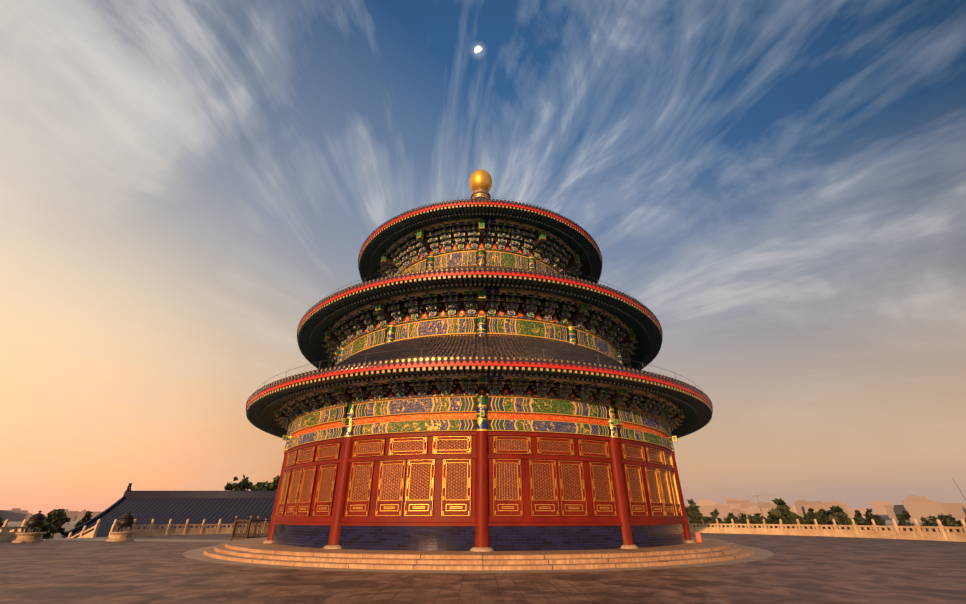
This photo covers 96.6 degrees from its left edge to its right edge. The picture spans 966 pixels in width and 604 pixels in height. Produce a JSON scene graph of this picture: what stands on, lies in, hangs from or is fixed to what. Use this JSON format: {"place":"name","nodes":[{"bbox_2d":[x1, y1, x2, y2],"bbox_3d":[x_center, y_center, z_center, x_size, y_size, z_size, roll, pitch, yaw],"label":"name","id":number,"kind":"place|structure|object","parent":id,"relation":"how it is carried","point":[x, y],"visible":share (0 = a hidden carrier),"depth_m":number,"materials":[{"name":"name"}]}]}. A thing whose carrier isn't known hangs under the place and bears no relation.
{"place":"outdoors","nodes":[
{"label":"outdoors","id":0,"kind":"place"},
{"bbox_2d":[0,508,27,521],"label":"building","id":1,"kind":"structure","parent":0,"point":[16,515],"depth_m":1010.84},
{"bbox_2d":[228,516,271,541],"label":"fence","id":2,"kind":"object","parent":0,"point":[246,535],"depth_m":29.31,"materials":[{"name":"brown wood"}]},
{"bbox_2d":[7,520,923,538],"bbox_3d":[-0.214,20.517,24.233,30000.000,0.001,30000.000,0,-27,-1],"label":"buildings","id":3,"kind":"structure","parent":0,"point":[69,526],"depth_m":550.00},
{"bbox_2d":[32,517,54,538],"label":"tree","id":4,"kind":"object","parent":3,"relation":"on","point":[47,527],"visible":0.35,"depth_m":77.36,"materials":[{"name":"green plant"}]},
{"bbox_2d":[45,509,70,528],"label":"tree","id":5,"kind":"object","parent":3,"relation":"on","point":[57,518],"visible":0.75,"depth_m":143.09,"materials":[{"name":"green plant"}]},
{"bbox_2d":[51,509,66,538],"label":"tree","id":6,"kind":"object","parent":3,"relation":"on","point":[60,529],"visible":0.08,"depth_m":168.50,"materials":[{"name":"green plant"}]},
{"bbox_2d":[65,509,78,520],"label":"building","id":7,"kind":"structure","parent":3,"relation":"on","point":[73,515],"depth_m":1147.88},
{"bbox_2d":[76,512,84,519],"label":"building","id":8,"kind":"structure","parent":3,"relation":"on","point":[80,515],"depth_m":1497.18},
{"bbox_2d":[74,511,91,527],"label":"tree","id":9,"kind":"object","parent":3,"relation":"on","point":[87,517],"visible":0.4,"depth_m":155.08,"materials":[{"name":"green plant"}]},
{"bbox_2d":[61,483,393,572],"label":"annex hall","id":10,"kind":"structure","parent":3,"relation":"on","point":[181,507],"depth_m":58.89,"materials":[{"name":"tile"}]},
{"bbox_2d":[224,474,279,490],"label":"tree","id":11,"kind":"object","parent":3,"relation":"on","point":[244,484],"visible":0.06,"depth_m":80.47,"materials":[{"name":"green plant"}]},
{"bbox_2d":[685,499,700,522],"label":"tree","id":12,"kind":"object","parent":3,"relation":"on","point":[692,509],"visible":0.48,"depth_m":124.78,"materials":[{"name":"green plant"}]},
{"bbox_2d":[687,517,705,526],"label":"tree","id":13,"kind":"object","parent":3,"relation":"on","point":[690,520],"depth_m":80.14,"materials":[{"name":"green plant"}]},
{"bbox_2d":[696,511,712,526],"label":"tree","id":14,"kind":"object","parent":3,"relation":"on","point":[699,516],"visible":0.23,"depth_m":104.67,"materials":[{"name":"green plant"}]},
{"bbox_2d":[697,499,711,505],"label":"building","id":15,"kind":"structure","parent":3,"relation":"on","point":[703,502],"depth_m":2201.08,"materials":[{"name":"beige concrete"}]},
{"bbox_2d":[710,508,721,526],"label":"tree","id":16,"kind":"object","parent":3,"relation":"on","point":[716,512],"visible":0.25,"depth_m":213.26,"materials":[{"name":"green plant"}]},
{"bbox_2d":[697,515,737,526],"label":"tree","id":17,"kind":"object","parent":3,"relation":"on","point":[713,518],"visible":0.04,"depth_m":67.91,"materials":[{"name":"green plant"}]},
{"bbox_2d":[708,502,726,504],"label":"building","id":18,"kind":"structure","parent":3,"relation":"on","point":[712,503],"depth_m":1890.65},
{"bbox_2d":[726,512,739,527],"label":"tree","id":19,"kind":"object","parent":3,"relation":"on","point":[730,517],"visible":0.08,"depth_m":135.71,"materials":[{"name":"green plant"}]},
{"bbox_2d":[728,504,740,510],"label":"building","id":20,"kind":"structure","parent":3,"relation":"on","point":[735,506],"depth_m":1611.73,"materials":[{"name":"beige concrete"}]},
{"bbox_2d":[726,500,749,507],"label":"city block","id":21,"kind":"structure","parent":3,"relation":"on","point":[742,503],"depth_m":1758.79,"materials":[{"name":"beige concrete"}]},
{"bbox_2d":[738,513,754,520],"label":"tree","id":22,"kind":"object","parent":3,"relation":"on","point":[750,517],"visible":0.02,"depth_m":165.88,"materials":[{"name":"green plant"}]},
{"bbox_2d":[738,514,754,527],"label":"tree","id":23,"kind":"object","parent":3,"relation":"on","point":[743,519],"visible":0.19,"depth_m":108.11,"materials":[{"name":"green plant"}]},
{"bbox_2d":[751,513,763,527],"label":"tree","id":24,"kind":"object","parent":3,"relation":"on","point":[757,519],"visible":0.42,"depth_m":136.55,"materials":[{"name":"green plant"}]},
{"bbox_2d":[746,501,771,507],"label":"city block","id":25,"kind":"structure","parent":3,"relation":"on","point":[754,504],"depth_m":1729.66,"materials":[{"name":"beige concrete"}]},
{"bbox_2d":[761,517,772,527],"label":"tree","id":26,"kind":"object","parent":3,"relation":"on","point":[767,520],"visible":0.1,"depth_m":153.60,"materials":[{"name":"green plant"}]},
{"bbox_2d":[757,504,777,508],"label":"building","id":27,"kind":"structure","parent":3,"relation":"on","point":[767,506],"depth_m":1226.70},
{"bbox_2d":[768,498,801,528],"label":"tree","id":28,"kind":"object","parent":3,"relation":"on","point":[783,513],"visible":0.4,"depth_m":71.97,"materials":[{"name":"green plant"}]},
{"bbox_2d":[798,516,812,526],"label":"tree","id":29,"kind":"object","parent":3,"relation":"on","point":[801,521],"visible":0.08,"depth_m":125.41,"materials":[{"name":"green plant"}]},
{"bbox_2d":[794,500,821,515],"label":"building","id":30,"kind":"structure","parent":3,"relation":"on","point":[813,502],"depth_m":1275.72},
{"bbox_2d":[806,516,819,524],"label":"tree","id":31,"kind":"object","parent":3,"relation":"on","point":[809,521],"visible":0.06,"depth_m":107.79,"materials":[{"name":"green plant"}]},
{"bbox_2d":[807,508,824,528],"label":"tree","id":32,"kind":"object","parent":3,"relation":"on","point":[812,514],"visible":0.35,"depth_m":150.91,"materials":[{"name":"green plant"}]},
{"bbox_2d":[817,508,836,524],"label":"tree","id":33,"kind":"object","parent":3,"relation":"on","point":[822,513],"visible":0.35,"depth_m":155.37,"materials":[{"name":"green plant"}]},
{"bbox_2d":[821,502,837,504],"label":"building","id":34,"kind":"structure","parent":3,"relation":"on","point":[829,503],"depth_m":1430.09,"materials":[{"name":"beige concrete"}]},
{"bbox_2d":[826,505,855,529],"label":"tree","id":35,"kind":"object","parent":3,"relation":"on","point":[839,516],"visible":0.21,"depth_m":70.36,"materials":[{"name":"green plant"}]},
{"bbox_2d":[852,510,862,518],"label":"tree","id":36,"kind":"object","parent":3,"relation":"on","point":[857,512],"visible":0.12,"depth_m":210.90,"materials":[{"name":"green plant"}]},
{"bbox_2d":[854,514,864,527],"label":"tree","id":37,"kind":"object","parent":3,"relation":"on","point":[857,520],"visible":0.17,"depth_m":115.28,"materials":[{"name":"green plant"}]},
{"bbox_2d":[858,521,868,529],"bbox_3d":[51.158,32.389,55.832,3.250,7.179,3.832,-13,-29,24],"label":"tree","id":38,"kind":"object","parent":3,"relation":"on","point":[862,523],"visible":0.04,"depth_m":57.61,"materials":[{"name":"green plant"}]},
{"bbox_2d":[863,508,883,529],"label":"tree","id":39,"kind":"object","parent":3,"relation":"on","point":[869,516],"visible":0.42,"depth_m":119.88,"materials":[{"name":"green plant"}]},
{"bbox_2d":[894,510,916,530],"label":"tree","id":40,"kind":"object","parent":3,"relation":"on","point":[901,518],"visible":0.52,"depth_m":139.21,"materials":[{"name":"green plant"}]},
{"bbox_2d":[906,495,927,501],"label":"building","id":41,"kind":"structure","parent":3,"relation":"on","point":[913,498],"depth_m":1288.73,"materials":[{"name":"beige concrete"}]},
{"bbox_2d":[920,517,943,524],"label":"tree","id":42,"kind":"object","parent":3,"relation":"on","point":[922,519],"visible":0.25,"depth_m":192.68,"materials":[{"name":"green plant"}]},
{"bbox_2d":[925,515,961,531],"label":"tree","id":43,"kind":"object","parent":3,"relation":"on","point":[933,521],"visible":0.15,"depth_m":86.48,"materials":[{"name":"green plant"}]},
{"bbox_2d":[943,514,965,531],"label":"tree","id":44,"kind":"object","parent":3,"relation":"on","point":[948,520],"visible":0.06,"depth_m":100.21,"materials":[{"name":"green plant"}]},
{"bbox_2d":[0,533,965,603],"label":"terrace floor","id":45,"kind":"structure","parent":0,"point":[772,569],"depth_m":11.77,"materials":[{"name":"stone"}]},
{"bbox_2d":[11,511,46,542],"bbox_3d":[-31.260,15.604,29.996,1.600,1.950,1.600,0,-27,-1],"label":"bronze censer","id":46,"kind":"object","parent":45,"relation":"on","point":[36,520],"visible":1,"depth_m":29.68,"materials":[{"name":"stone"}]},
{"bbox_2d":[106,511,135,540],"bbox_3d":[-26.184,16.355,31.492,1.600,1.950,1.600,0,-27,-1],"label":"bronze censer","id":47,"kind":"object","parent":45,"relation":"on","point":[126,520],"visible":0.98,"depth_m":31.15,"materials":[{"name":"stone"}]},
{"bbox_2d":[203,537,753,569],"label":"circular steps","id":48,"kind":"structure","parent":45,"relation":"on","point":[259,551],"depth_m":15.15,"materials":[{"name":"beige stone"}]},
{"bbox_2d":[272,393,686,550],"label":"wall","id":49,"kind":"structure","parent":48,"relation":"on","point":[456,414],"depth_m":18.59,"materials":[{"name":"multicoloured paint"}]},
{"bbox_2d":[273,373,684,431],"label":"roof brackets","id":50,"kind":"object","parent":49,"relation":"attached to","point":[471,383],"visible":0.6,"depth_m":19.61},
{"bbox_2d":[277,436,681,516],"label":"lattice doors","id":51,"kind":"structure","parent":49,"relation":"in","point":[446,487],"depth_m":18.10,"materials":[{"name":"red wood"}]},
{"bbox_2d":[263,396,695,551],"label":"columns","id":52,"kind":"structure","parent":48,"relation":"on","point":[482,499],"depth_m":18.36,"materials":[{"name":"red wood"}]},
{"bbox_2d":[245,334,712,412],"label":"hall roof","id":53,"kind":"structure","parent":52,"relation":"on","point":[477,350],"depth_m":19.81,"materials":[{"name":"tile"}]},
{"bbox_2d":[246,366,711,437],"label":"roof eaves","id":54,"kind":"object","parent":53,"relation":"attached to","point":[696,410],"visible":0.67,"depth_m":19.20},
{"bbox_2d":[297,262,662,341],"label":"hall roof","id":55,"kind":"structure","parent":53,"relation":"on","point":[477,270],"depth_m":21.72,"materials":[{"name":"tile"}]},
{"bbox_2d":[298,275,661,369],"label":"roof eaves","id":56,"kind":"object","parent":55,"relation":"attached to","point":[318,322],"visible":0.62,"depth_m":23.83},
{"bbox_2d":[358,197,602,272],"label":"hall roof","id":57,"kind":"structure","parent":55,"relation":"on","point":[489,202],"depth_m":27.53,"materials":[{"name":"tile"}]},
{"bbox_2d":[469,169,491,199],"bbox_3d":[-0.214,-10.248,39.659,2.700,4.433,2.700,0,-27,-1],"label":"finial","id":58,"kind":"object","parent":57,"relation":"on","point":[480,182],"visible":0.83,"depth_m":39.11,"materials":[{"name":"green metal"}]},
{"bbox_2d":[359,204,601,282],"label":"roof eaves","id":59,"kind":"object","parent":57,"relation":"attached to","point":[378,244],"visible":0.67,"depth_m":29.26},
{"bbox_2d":[399,248,562,275],"bbox_3d":[-0.214,0.346,34.347,14.080,1.730,14.067,0,-27,-1],"label":"frieze","id":60,"kind":"object","parent":55,"relation":"on","point":[461,257],"visible":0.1,"depth_m":28.66,"materials":[{"name":"multicoloured paint"}]},
{"bbox_2d":[377,217,582,278],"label":"roof brackets","id":61,"kind":"object","parent":60,"relation":"attached to","point":[478,232],"visible":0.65,"depth_m":29.30,"materials":[{"name":"multicoloured wood"}]},
{"bbox_2d":[336,314,623,364],"bbox_3d":[-0.214,5.946,31.539,20.480,1.600,20.467,0,-27,-1],"label":"frieze","id":62,"kind":"object","parent":53,"relation":"on","point":[479,324],"visible":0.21,"depth_m":23.24,"materials":[{"name":"multicoloured paint"}]},
{"bbox_2d":[322,286,637,367],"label":"roof brackets","id":63,"kind":"object","parent":62,"relation":"attached to","point":[473,300],"visible":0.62,"depth_m":23.69,"materials":[{"name":"multicoloured wood"}]},
{"bbox_2d":[695,532,701,541],"bbox_3d":[11.161,12.185,22.295,0.260,0.440,0.393,-12,-29,23],"label":"fire cabinet","id":64,"kind":"object","parent":48,"relation":"on","point":[698,536],"visible":1,"depth_m":22.17,"materials":[{"name":"red"}]},
{"bbox_2d":[0,519,965,541],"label":"terrace balustrade","id":65,"kind":"object","parent":45,"relation":"on","point":[943,534],"visible":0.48,"depth_m":38.65,"materials":[{"name":"stone"}]},
{"bbox_2d":[0,0,965,516],"label":"sky","id":66,"kind":"structure","parent":0,"point":[781,184],"materials":[{"name":"blue"}]},
{"bbox_2d":[698,504,731,520],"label":"building","id":67,"kind":"structure","parent":0,"point":[724,510],"depth_m":1149.29,"materials":[{"name":"beige concrete"}]},
{"bbox_2d":[731,509,746,519],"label":"building","id":68,"kind":"structure","parent":0,"point":[734,512],"depth_m":1191.42,"materials":[{"name":"beige concrete"}]},
{"bbox_2d":[740,507,771,517],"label":"building","id":69,"kind":"structure","parent":0,"point":[752,510],"depth_m":1173.99,"materials":[{"name":"beige concrete"}]},
{"bbox_2d":[795,501,808,520],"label":"building","id":70,"kind":"structure","parent":0,"point":[800,508],"depth_m":1138.82,"materials":[{"name":"beige concrete"}]},
{"bbox_2d":[803,504,849,517],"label":"building","id":71,"kind":"structure","parent":0,"point":[816,508],"depth_m":1091.66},
{"bbox_2d":[849,508,869,518],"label":"building","id":72,"kind":"structure","parent":0,"point":[862,511],"depth_m":1352.23,"materials":[{"name":"beige concrete"}]},
{"bbox_2d":[870,500,891,519],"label":"building","id":73,"kind":"structure","parent":0,"point":[878,507],"depth_m":1699.75,"materials":[{"name":"beige concrete"}]},
{"bbox_2d":[884,505,903,519],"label":"building","id":74,"kind":"structure","parent":0,"point":[890,511],"depth_m":1549.33,"materials":[{"name":"beige concrete"}]},
{"bbox_2d":[893,507,909,520],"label":"building","id":75,"kind":"structure","parent":0,"point":[897,511],"depth_m":1400.63,"materials":[{"name":"grey concrete"}]},
{"bbox_2d":[903,501,945,521],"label":"building","id":76,"kind":"structure","parent":0,"point":[917,510],"depth_m":935.17,"materials":[{"name":"beige concrete"}]},
{"bbox_2d":[941,503,965,520],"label":"building","id":77,"kind":"structure","parent":0,"point":[957,511],"depth_m":999.28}
]}

